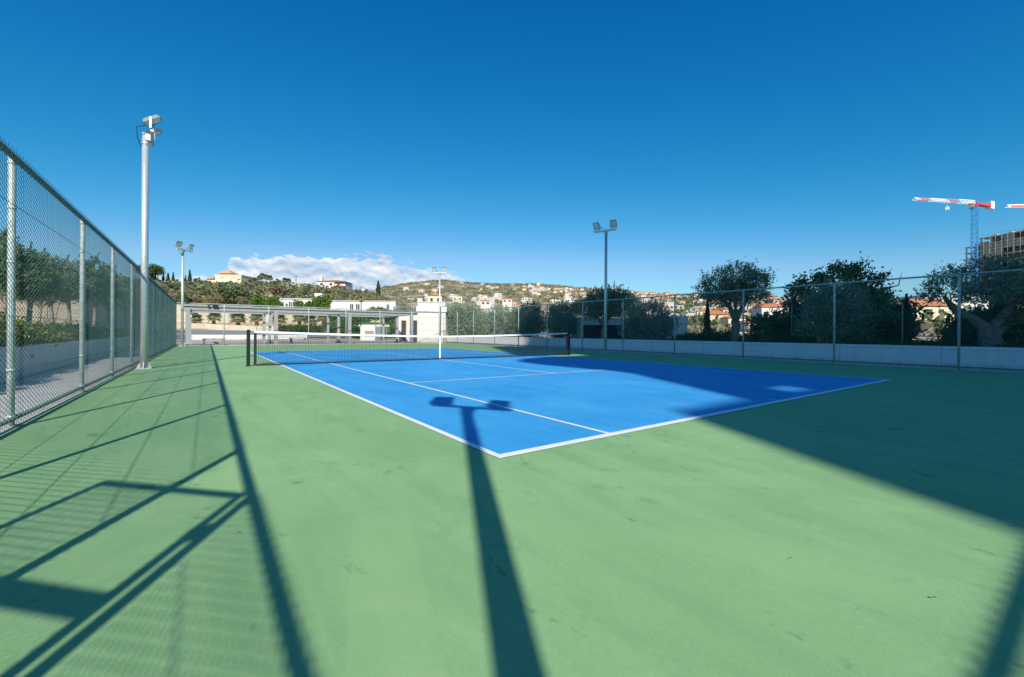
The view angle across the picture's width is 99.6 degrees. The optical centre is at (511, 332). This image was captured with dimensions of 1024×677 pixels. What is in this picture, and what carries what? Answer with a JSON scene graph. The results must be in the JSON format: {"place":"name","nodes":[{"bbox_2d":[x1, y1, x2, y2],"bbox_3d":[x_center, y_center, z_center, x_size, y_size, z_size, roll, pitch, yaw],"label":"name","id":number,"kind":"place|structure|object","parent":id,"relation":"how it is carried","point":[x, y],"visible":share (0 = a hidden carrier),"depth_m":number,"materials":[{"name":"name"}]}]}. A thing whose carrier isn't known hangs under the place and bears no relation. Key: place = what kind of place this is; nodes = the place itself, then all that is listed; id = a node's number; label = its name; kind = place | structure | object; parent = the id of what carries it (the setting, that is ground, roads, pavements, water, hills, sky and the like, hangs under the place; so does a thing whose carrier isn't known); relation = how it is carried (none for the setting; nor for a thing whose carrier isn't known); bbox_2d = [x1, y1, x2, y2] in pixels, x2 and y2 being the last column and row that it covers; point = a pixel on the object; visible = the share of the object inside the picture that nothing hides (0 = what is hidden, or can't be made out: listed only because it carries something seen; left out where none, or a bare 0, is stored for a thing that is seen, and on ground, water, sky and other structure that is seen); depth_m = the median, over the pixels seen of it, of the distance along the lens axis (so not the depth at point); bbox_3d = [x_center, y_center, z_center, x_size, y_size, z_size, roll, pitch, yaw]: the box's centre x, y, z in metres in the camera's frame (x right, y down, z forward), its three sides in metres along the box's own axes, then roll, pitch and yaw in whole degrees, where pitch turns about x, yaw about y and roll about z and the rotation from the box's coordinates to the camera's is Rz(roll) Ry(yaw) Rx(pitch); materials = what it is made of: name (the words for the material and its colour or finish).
{"place":"outdoors","nodes":[
{"label":"outdoors","id":0,"kind":"place"},
{"bbox_2d":[0,347,150,420],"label":"path","id":1,"kind":"structure","parent":0,"point":[66,383],"depth_m":8.63,"materials":[{"name":"grey concrete"}]},
{"bbox_2d":[135,339,395,346],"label":"plaza","id":2,"kind":"structure","parent":0,"point":[236,342],"depth_m":42.23,"materials":[{"name":"grey concrete"}]},
{"bbox_2d":[98,276,129,324],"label":"garden tree","id":3,"kind":"object","parent":2,"relation":"on","point":[99,301],"visible":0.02,"depth_m":28.67,"materials":[{"name":"green plant"}]},
{"bbox_2d":[120,274,148,329],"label":"garden tree","id":4,"kind":"object","parent":2,"relation":"on","point":[125,315],"visible":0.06,"depth_m":35.22,"materials":[{"name":"green plant"}]},
{"bbox_2d":[179,304,414,344],"bbox_3d":[-18.819,-0.556,39.308,17.850,3.050,8.350,0,0,-36],"label":"pergola","id":5,"kind":"object","parent":2,"relation":"on","point":[289,311],"visible":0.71,"depth_m":37.49,"materials":[{"name":"grey concrete"}]},
{"bbox_2d":[360,326,380,340],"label":"white hut","id":6,"kind":"object","parent":2,"relation":"on","point":[371,331],"visible":0.58,"depth_m":52.00,"materials":[{"name":"beige paint"}]},
{"bbox_2d":[398,306,449,342],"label":"block building","id":7,"kind":"structure","parent":2,"relation":"on","point":[433,323],"depth_m":43.00,"materials":[{"name":"grey paint"}]},
{"bbox_2d":[401,320,406,341],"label":"door","id":8,"kind":"structure","parent":7,"relation":"in","point":[402,321],"depth_m":46.97,"materials":[{"name":"grey"}]},
{"bbox_2d":[157,330,388,336],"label":"road","id":9,"kind":"structure","parent":0,"point":[201,332],"depth_m":61.73,"materials":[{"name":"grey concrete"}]},
{"bbox_2d":[0,281,940,384],"bbox_3d":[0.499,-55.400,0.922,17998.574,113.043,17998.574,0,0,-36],"label":"terrain","id":10,"kind":"structure","parent":0,"point":[390,297],"depth_m":405.00,"materials":[{"name":"green plant"}]},
{"bbox_2d":[0,337,129,382],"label":"wall","id":11,"kind":"structure","parent":10,"relation":"on","point":[53,354],"depth_m":11.79,"materials":[{"name":"grey concrete"}]},
{"bbox_2d":[71,298,154,334],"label":"stone wall","id":12,"kind":"structure","parent":10,"relation":"on","point":[87,319],"depth_m":29.75,"materials":[{"name":"beige stone"}]},
{"bbox_2d":[137,263,165,276],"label":"ridge tree","id":13,"kind":"object","parent":10,"relation":"on","point":[155,269],"visible":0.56,"depth_m":132.22,"materials":[{"name":"green plant"}]},
{"bbox_2d":[173,291,191,303],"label":"hill bush","id":14,"kind":"object","parent":10,"relation":"on","point":[186,298],"visible":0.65,"depth_m":93.97,"materials":[{"name":"green plant"}]},
{"bbox_2d":[0,274,392,305],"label":"hillside scrub","id":15,"kind":"object","parent":10,"relation":"on","point":[201,283],"visible":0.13,"depth_m":122.54,"materials":[{"name":"green plant"}]},
{"bbox_2d":[206,313,222,323],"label":"palm tree","id":16,"kind":"object","parent":10,"relation":"on","point":[213,319],"visible":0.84,"depth_m":78.69,"materials":[{"name":"green plant"}]},
{"bbox_2d":[158,323,278,330],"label":"planter wall","id":17,"kind":"structure","parent":10,"relation":"on","point":[216,327],"depth_m":74.93,"materials":[{"name":"stone"}]},
{"bbox_2d":[134,335,306,339],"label":"wall","id":18,"kind":"structure","parent":10,"relation":"on","point":[196,337],"depth_m":50.71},
{"bbox_2d":[207,270,252,282],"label":"villa","id":19,"kind":"object","parent":10,"relation":"on","point":[227,276],"visible":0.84,"depth_m":142.00,"materials":[{"name":"paint"}]},
{"bbox_2d":[213,283,252,303],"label":"hill bush","id":20,"kind":"object","parent":10,"relation":"on","point":[232,293],"visible":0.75,"depth_m":101.56,"materials":[{"name":"green plant"}]},
{"bbox_2d":[228,313,247,324],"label":"palm tree","id":21,"kind":"object","parent":10,"relation":"on","point":[237,316],"visible":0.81,"depth_m":80.56,"materials":[{"name":"green plant"}]},
{"bbox_2d":[247,314,262,325],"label":"palm tree","id":22,"kind":"object","parent":10,"relation":"on","point":[259,318],"visible":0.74,"depth_m":81.45,"materials":[{"name":"green plant"}]},
{"bbox_2d":[249,294,264,306],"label":"bush","id":23,"kind":"object","parent":10,"relation":"on","point":[257,299],"visible":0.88,"depth_m":98.24,"materials":[{"name":"green plant"}]},
{"bbox_2d":[161,304,379,323],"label":"retaining wall","id":24,"kind":"structure","parent":10,"relation":"on","point":[178,312],"depth_m":84.92,"materials":[{"name":"stone"}]},
{"bbox_2d":[265,296,281,306],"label":"bush","id":25,"kind":"object","parent":10,"relation":"on","point":[272,301],"visible":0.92,"depth_m":99.43,"materials":[{"name":"green plant"}]},
{"bbox_2d":[261,286,288,295],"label":"hill bush","id":26,"kind":"object","parent":10,"relation":"on","point":[273,288],"visible":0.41,"depth_m":118.80,"materials":[{"name":"green plant"}]},
{"bbox_2d":[279,293,326,305],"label":"long white house","id":27,"kind":"structure","parent":10,"relation":"on","point":[288,301],"depth_m":110.00,"materials":[{"name":"grey paint"}]},
{"bbox_2d":[303,324,324,332],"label":"bush","id":28,"kind":"object","parent":10,"relation":"on","point":[313,328],"visible":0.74,"depth_m":71.33,"materials":[{"name":"green plant"}]},
{"bbox_2d":[311,293,332,308],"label":"bush","id":29,"kind":"object","parent":10,"relation":"on","point":[324,301],"visible":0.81,"depth_m":97.20,"materials":[{"name":"green plant"}]},
{"bbox_2d":[319,316,347,332],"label":"bush","id":30,"kind":"object","parent":10,"relation":"on","point":[325,323],"visible":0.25,"depth_m":68.87,"materials":[{"name":"green plant"}]},
{"bbox_2d":[317,276,351,289],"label":"villa","id":31,"kind":"object","parent":10,"relation":"on","point":[340,283],"visible":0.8,"depth_m":158.06,"materials":[{"name":"paint"}]},
{"bbox_2d":[329,317,352,333],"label":"bush","id":32,"kind":"object","parent":10,"relation":"on","point":[345,324],"visible":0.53,"depth_m":65.34,"materials":[{"name":"green plant"}]},
{"bbox_2d":[330,300,401,309],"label":"long white house","id":33,"kind":"structure","parent":10,"relation":"on","point":[356,305],"depth_m":106.00,"materials":[{"name":"grey paint"}]},
{"bbox_2d":[365,306,387,325],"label":"young tree","id":34,"kind":"object","parent":10,"relation":"on","point":[377,308],"visible":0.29,"depth_m":61.95,"materials":[{"name":"green plant"}]},
{"bbox_2d":[385,302,416,333],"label":"bush","id":35,"kind":"object","parent":10,"relation":"on","point":[405,308],"visible":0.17,"depth_m":83.05,"materials":[{"name":"green plant"}]},
{"bbox_2d":[407,302,459,311],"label":"white house","id":36,"kind":"structure","parent":10,"relation":"on","point":[430,303],"depth_m":70.00,"materials":[{"name":"grey paint"}]},
{"bbox_2d":[427,294,444,301],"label":"house","id":37,"kind":"structure","parent":10,"relation":"on","point":[433,297],"depth_m":150.00,"materials":[{"name":"paint"}]},
{"bbox_2d":[502,298,512,312],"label":"house","id":38,"kind":"structure","parent":10,"relation":"on","point":[507,301],"depth_m":190.00,"materials":[{"name":"paint"}]},
{"bbox_2d":[0,343,1023,434],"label":"kerb","id":39,"kind":"structure","parent":10,"relation":"on","point":[67,398],"depth_m":12.26,"materials":[{"name":"concrete"}]},
{"bbox_2d":[0,137,176,430],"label":"chain link fence","id":40,"kind":"object","parent":39,"relation":"on","point":[164,338],"visible":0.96,"depth_m":6.47,"materials":[{"name":"metal"}]},
{"bbox_2d":[176,302,443,345],"bbox_3d":[-14.387,-0.487,34.731,19.811,3.008,0.100,0,0,-36],"label":"chain link fence","id":41,"kind":"object","parent":39,"relation":"on","point":[268,322],"visible":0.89,"depth_m":33.32,"materials":[{"name":"metal"}]},
{"bbox_2d":[444,268,1023,371],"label":"chain link fence","id":42,"kind":"object","parent":39,"relation":"on","point":[959,329],"visible":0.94,"depth_m":16.59,"materials":[{"name":"metal"}]},
{"bbox_2d":[0,343,1023,676],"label":"court apron","id":43,"kind":"object","parent":10,"relation":"on","point":[366,541],"visible":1,"depth_m":2.25,"materials":[{"name":"green paint"}]},
{"bbox_2d":[135,115,162,368],"bbox_3d":[-9.996,-2.409,11.950,0.565,6.808,1.312,0,0,-36],"label":"floodlight pole","id":44,"kind":"object","parent":43,"relation":"on","point":[148,136],"visible":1,"depth_m":11.81,"materials":[{"name":"metal"}]},
{"bbox_2d":[175,241,194,345],"bbox_3d":[-21.777,-2.503,28.673,0.570,6.846,1.302,0,0,5],"label":"floodlight pole","id":45,"kind":"object","parent":43,"relation":"on","point":[180,243],"visible":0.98,"depth_m":28.62,"materials":[{"name":"metal"}]},
{"bbox_2d":[432,267,446,343],"bbox_3d":[-6.526,-2.405,38.962,1.302,6.846,0.569,0,0,3],"label":"floodlight pole","id":46,"kind":"object","parent":43,"relation":"on","point":[434,268],"visible":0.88,"depth_m":38.93,"materials":[{"name":"metal"}]},
{"bbox_2d":[253,348,881,453],"bbox_3d":[-2.231,1.041,15.961,10.970,0.001,22.400,0,0,-36],"label":"court surface","id":47,"kind":"object","parent":43,"relation":"on","point":[617,397],"visible":0.8,"depth_m":8.09,"materials":[{"name":"blue paint"}]},
{"bbox_2d":[245,330,569,366],"bbox_3d":[-2.582,0.498,16.694,13.164,1.090,0.173,0,0,-36],"label":"tennis net","id":48,"kind":"object","parent":47,"relation":"on","point":[438,354],"visible":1,"depth_m":15.34,"materials":[{"name":"black fabric"}]},
{"bbox_2d":[250,348,887,457],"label":"court lines","id":49,"kind":"object","parent":47,"relation":"on","point":[607,434],"visible":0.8,"depth_m":5.42,"materials":[{"name":"paint"}]},
{"bbox_2d":[593,220,616,352],"bbox_3d":[4.867,-2.333,22.577,1.302,6.846,0.546,0,0,35],"label":"floodlight pole","id":50,"kind":"object","parent":43,"relation":"on","point":[613,224],"visible":1,"depth_m":22.55,"materials":[{"name":"metal"}]},
{"bbox_2d":[380,279,697,312],"bbox_3d":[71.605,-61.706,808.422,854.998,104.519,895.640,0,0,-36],"label":"scrub","id":51,"kind":"object","parent":10,"relation":"on","point":[464,288],"visible":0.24,"depth_m":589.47,"materials":[{"name":"green plant"}]},
{"bbox_2d":[702,310,729,323],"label":"hill house","id":52,"kind":"structure","parent":10,"relation":"on","point":[721,313],"depth_m":142.56,"materials":[{"name":"ceramic"}]},
{"bbox_2d":[447,337,1023,370],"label":"wall","id":53,"kind":"structure","parent":10,"relation":"on","point":[612,344],"depth_m":17.65,"materials":[{"name":"white concrete"}]},
{"bbox_2d":[751,303,787,316],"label":"house","id":54,"kind":"structure","parent":10,"relation":"on","point":[764,306],"depth_m":120.09,"materials":[{"name":"paint"}]},
{"bbox_2d":[652,298,947,336],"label":"scrub","id":55,"kind":"object","parent":10,"relation":"on","point":[726,326],"visible":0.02,"depth_m":72.76,"materials":[{"name":"green plant"}]},
{"bbox_2d":[660,295,1020,329],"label":"buildings","id":56,"kind":"structure","parent":10,"relation":"on","point":[942,316],"depth_m":149.87,"materials":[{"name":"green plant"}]},
{"bbox_2d":[898,299,965,322],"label":"house","id":57,"kind":"structure","parent":10,"relation":"on","point":[943,307],"depth_m":74.00,"materials":[{"name":"ceramic"}]},
{"bbox_2d":[890,295,988,309],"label":"house","id":58,"kind":"structure","parent":10,"relation":"on","point":[962,307],"depth_m":95.00,"materials":[{"name":"orange"}]},
{"bbox_2d":[913,197,994,294],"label":"tower crane","id":59,"kind":"object","parent":10,"relation":"on","point":[989,205],"visible":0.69,"depth_m":174.40,"materials":[{"name":"blue paint"}]},
{"bbox_2d":[964,228,1023,299],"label":"construction building","id":60,"kind":"structure","parent":10,"relation":"on","point":[1011,242],"depth_m":209.65,"materials":[{"name":"concrete"}]},
{"bbox_2d":[0,0,1023,298],"label":"sky","id":61,"kind":"structure","parent":0,"point":[363,143],"materials":[{"name":"blue"}]},
{"bbox_2d":[456,343,1023,372],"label":"side path","id":62,"kind":"structure","parent":0,"point":[799,360],"depth_m":17.34,"materials":[{"name":"concrete"}]},
{"label":"garden bed","id":63,"kind":"structure","parent":0,"visible":0},
{"bbox_2d":[0,308,39,357],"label":"flowering hedge","id":64,"kind":"object","parent":63,"relation":"on","point":[23,330],"visible":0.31,"depth_m":10.28,"materials":[{"name":"green plant"}]},
{"bbox_2d":[1,315,53,346],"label":"flowering hedge","id":65,"kind":"object","parent":63,"relation":"on","point":[34,337],"visible":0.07,"depth_m":11.32,"materials":[{"name":"green plant"}]},
{"bbox_2d":[0,228,57,314],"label":"broadleaf tree","id":66,"kind":"object","parent":63,"relation":"on","point":[25,274],"visible":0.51,"depth_m":13.55,"materials":[{"name":"green plant"}]},
{"bbox_2d":[16,241,68,322],"bbox_3d":[-17.008,-1.260,15.182,2.316,3.878,1.818,0,0,12],"label":"broadleaf tree","id":67,"kind":"object","parent":63,"relation":"on","point":[42,292],"visible":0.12,"depth_m":15.24,"materials":[{"name":"green plant"}]},
{"bbox_2d":[16,317,72,347],"bbox_3d":[-13.832,0.198,12.173,2.106,1.354,1.923,0,0,26],"label":"flowering hedge","id":68,"kind":"object","parent":63,"relation":"on","point":[52,334],"visible":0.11,"depth_m":12.35,"materials":[{"name":"green plant"}]},
{"bbox_2d":[41,320,78,341],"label":"hedge bush","id":69,"kind":"object","parent":63,"relation":"on","point":[73,330],"visible":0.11,"depth_m":14.68,"materials":[{"name":"green plant"}]},
{"bbox_2d":[39,248,91,324],"bbox_3d":[-18.673,-1.360,17.481,2.350,4.078,2.194,0,0,-29],"label":"garden tree","id":70,"kind":"object","parent":63,"relation":"on","point":[57,293],"visible":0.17,"depth_m":17.60,"materials":[{"name":"green plant"}]},
{"bbox_2d":[47,254,99,321],"bbox_3d":[-20.818,-1.485,20.281,2.323,4.318,2.488,0,0,18],"label":"garden tree","id":71,"kind":"object","parent":63,"relation":"on","point":[78,266],"visible":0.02,"depth_m":20.39,"materials":[{"name":"green plant"}]},
{"bbox_2d":[76,253,123,324],"bbox_3d":[-23.326,-1.942,24.342,2.463,5.255,3.138,0,0,-15],"label":"broadleaf tree","id":72,"kind":"object","parent":63,"relation":"on","point":[102,283],"visible":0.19,"depth_m":24.14,"materials":[{"name":"green plant"}]},
{"label":"garden bed","id":73,"kind":"structure","parent":0,"visible":0},
{"bbox_2d":[445,298,485,335],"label":"olive tree","id":74,"kind":"object","parent":73,"relation":"on","point":[464,306],"visible":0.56,"depth_m":44.48,"materials":[{"name":"green plant"}]},
{"bbox_2d":[466,308,493,334],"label":"olive tree","id":75,"kind":"object","parent":73,"relation":"on","point":[476,320],"visible":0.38,"depth_m":43.47,"materials":[{"name":"green plant"}]},
{"bbox_2d":[477,303,511,336],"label":"olive tree","id":76,"kind":"object","parent":73,"relation":"on","point":[497,324],"visible":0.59,"depth_m":41.61,"materials":[{"name":"green plant"}]},
{"bbox_2d":[501,298,546,336],"bbox_3d":[1.421,-1.166,40.051,4.002,4.345,4.390,0,0,22],"label":"olive tree","id":77,"kind":"object","parent":73,"relation":"on","point":[527,330],"visible":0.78,"depth_m":39.23,"materials":[{"name":"green plant"}]},
{"bbox_2d":[540,297,580,337],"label":"olive tree","id":78,"kind":"object","parent":73,"relation":"on","point":[569,328],"visible":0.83,"depth_m":36.16,"materials":[{"name":"green plant"}]},
{"bbox_2d":[566,283,636,338],"bbox_3d":[7.152,-1.546,33.654,5.837,5.152,3.702,0,0,-6],"label":"olive tree","id":79,"kind":"object","parent":73,"relation":"on","point":[593,295],"visible":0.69,"depth_m":33.23,"materials":[{"name":"green plant"}]},
{"bbox_2d":[573,318,638,338],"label":"garden building","id":80,"kind":"structure","parent":73,"relation":"on","point":[610,328],"depth_m":37.25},
{"bbox_2d":[616,294,681,339],"bbox_3d":[9.178,-0.663,29.342,4.491,3.928,3.929,0,0,0],"label":"olive bush","id":81,"kind":"object","parent":73,"relation":"on","point":[641,327],"visible":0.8,"depth_m":28.66,"materials":[{"name":"green plant"}]},
{"bbox_2d":[655,316,687,338],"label":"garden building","id":82,"kind":"structure","parent":73,"relation":"on","point":[683,322],"depth_m":33.00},
{"bbox_2d":[681,331,712,340],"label":"bush","id":83,"kind":"object","parent":73,"relation":"on","point":[692,337],"visible":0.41,"depth_m":24.15,"materials":[{"name":"green plant"}]},
{"bbox_2d":[703,301,710,331],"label":"cypress","id":84,"kind":"object","parent":73,"relation":"on","point":[706,320],"visible":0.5,"depth_m":25.43,"materials":[{"name":"green plant"}]},
{"bbox_2d":[697,328,734,341],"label":"bush","id":85,"kind":"object","parent":73,"relation":"on","point":[720,335],"visible":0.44,"depth_m":23.45,"materials":[{"name":"green plant"}]},
{"bbox_2d":[692,258,778,341],"bbox_3d":[11.779,-1.543,23.267,4.606,5.017,3.006,0,0,1],"label":"olive tree","id":86,"kind":"object","parent":73,"relation":"on","point":[739,280],"visible":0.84,"depth_m":22.74,"materials":[{"name":"green plant"}]},
{"bbox_2d":[736,331,770,341],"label":"bush","id":87,"kind":"object","parent":73,"relation":"on","point":[750,337],"visible":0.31,"depth_m":21.44,"materials":[{"name":"green plant"}]},
{"bbox_2d":[740,308,803,336],"bbox_3d":[13.788,-0.004,22.825,3.342,2.693,2.780,0,0,40],"label":"bush","id":88,"kind":"object","parent":73,"relation":"on","point":[776,320],"visible":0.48,"depth_m":22.47,"materials":[{"name":"green plant"}]},
{"bbox_2d":[755,332,788,342],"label":"bush","id":89,"kind":"object","parent":73,"relation":"on","point":[775,340],"visible":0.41,"depth_m":20.14,"materials":[{"name":"green plant"}]},
{"bbox_2d":[785,296,801,337],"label":"cypress","id":90,"kind":"object","parent":73,"relation":"on","point":[787,320],"visible":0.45,"depth_m":20.61,"materials":[{"name":"green plant"}]},
{"bbox_2d":[780,333,817,342],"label":"bush","id":91,"kind":"object","parent":73,"relation":"on","point":[792,338],"visible":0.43,"depth_m":19.40,"materials":[{"name":"green plant"}]},
{"bbox_2d":[772,251,901,318],"bbox_3d":[18.462,-1.762,24.021,6.843,5.497,3.265,0,0,16],"label":"broadleaf tree","id":92,"kind":"object","parent":73,"relation":"on","point":[855,269],"visible":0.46,"depth_m":23.69,"materials":[{"name":"green plant"}]},
{"bbox_2d":[788,275,886,343],"bbox_3d":[14.364,-0.672,19.354,4.560,3.842,3.497,0,0,-36],"label":"olive bush","id":93,"kind":"object","parent":73,"relation":"on","point":[819,300],"visible":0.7,"depth_m":18.63,"materials":[{"name":"green plant"}]},
{"bbox_2d":[845,338,876,344],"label":"bush","id":94,"kind":"object","parent":73,"relation":"on","point":[856,341],"visible":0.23,"depth_m":17.56,"materials":[{"name":"green plant"}]},
{"bbox_2d":[866,338,904,344],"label":"bush","id":95,"kind":"object","parent":73,"relation":"on","point":[884,342],"visible":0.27,"depth_m":17.05,"materials":[{"name":"green plant"}]},
{"bbox_2d":[844,293,940,340],"bbox_3d":[17.677,-0.239,20.954,4.359,3.512,3.626,0,0,38],"label":"bush","id":96,"kind":"object","parent":73,"relation":"on","point":[896,307],"visible":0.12,"depth_m":20.15,"materials":[{"name":"green plant"}]},
{"bbox_2d":[859,308,927,341],"bbox_3d":[16.606,0.088,19.457,3.052,2.459,2.538,0,0,43],"label":"bush","id":97,"kind":"object","parent":73,"relation":"on","point":[893,334],"visible":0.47,"depth_m":18.90,"materials":[{"name":"green plant"}]},
{"bbox_2d":[899,293,913,341],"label":"cypress","id":98,"kind":"object","parent":73,"relation":"on","point":[907,321],"visible":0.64,"depth_m":16.75,"materials":[{"name":"green plant"}]},
{"bbox_2d":[916,339,955,345],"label":"bush","id":99,"kind":"object","parent":73,"relation":"on","point":[931,342],"visible":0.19,"depth_m":15.89,"materials":[{"name":"green plant"}]},
{"bbox_2d":[935,325,977,346],"bbox_3d":[17.087,0.409,16.348,1.802,1.452,1.499,0,0,18],"label":"bush","id":100,"kind":"object","parent":73,"relation":"on","point":[947,333],"visible":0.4,"depth_m":16.23,"materials":[{"name":"green plant"}]},
{"bbox_2d":[908,248,1023,346],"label":"olive tree","id":101,"kind":"object","parent":73,"relation":"on","point":[1005,263],"visible":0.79,"depth_m":15.21,"materials":[{"name":"green plant"}]},
{"bbox_2d":[926,304,1006,344],"bbox_3d":[17.728,0.095,16.655,2.538,2.459,3.052,0,0,39],"label":"bush","id":102,"kind":"object","parent":73,"relation":"on","point":[952,320],"visible":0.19,"depth_m":16.77,"materials":[{"name":"green plant"}]},
{"bbox_2d":[961,300,1023,345],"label":"bush","id":103,"kind":"object","parent":73,"relation":"on","point":[1018,326],"visible":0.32,"depth_m":15.25,"materials":[{"name":"green plant"}]},
{"bbox_2d":[996,341,1023,347],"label":"bush","id":104,"kind":"object","parent":73,"relation":"on","point":[1012,344],"visible":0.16,"depth_m":14.46,"materials":[{"name":"green plant"}]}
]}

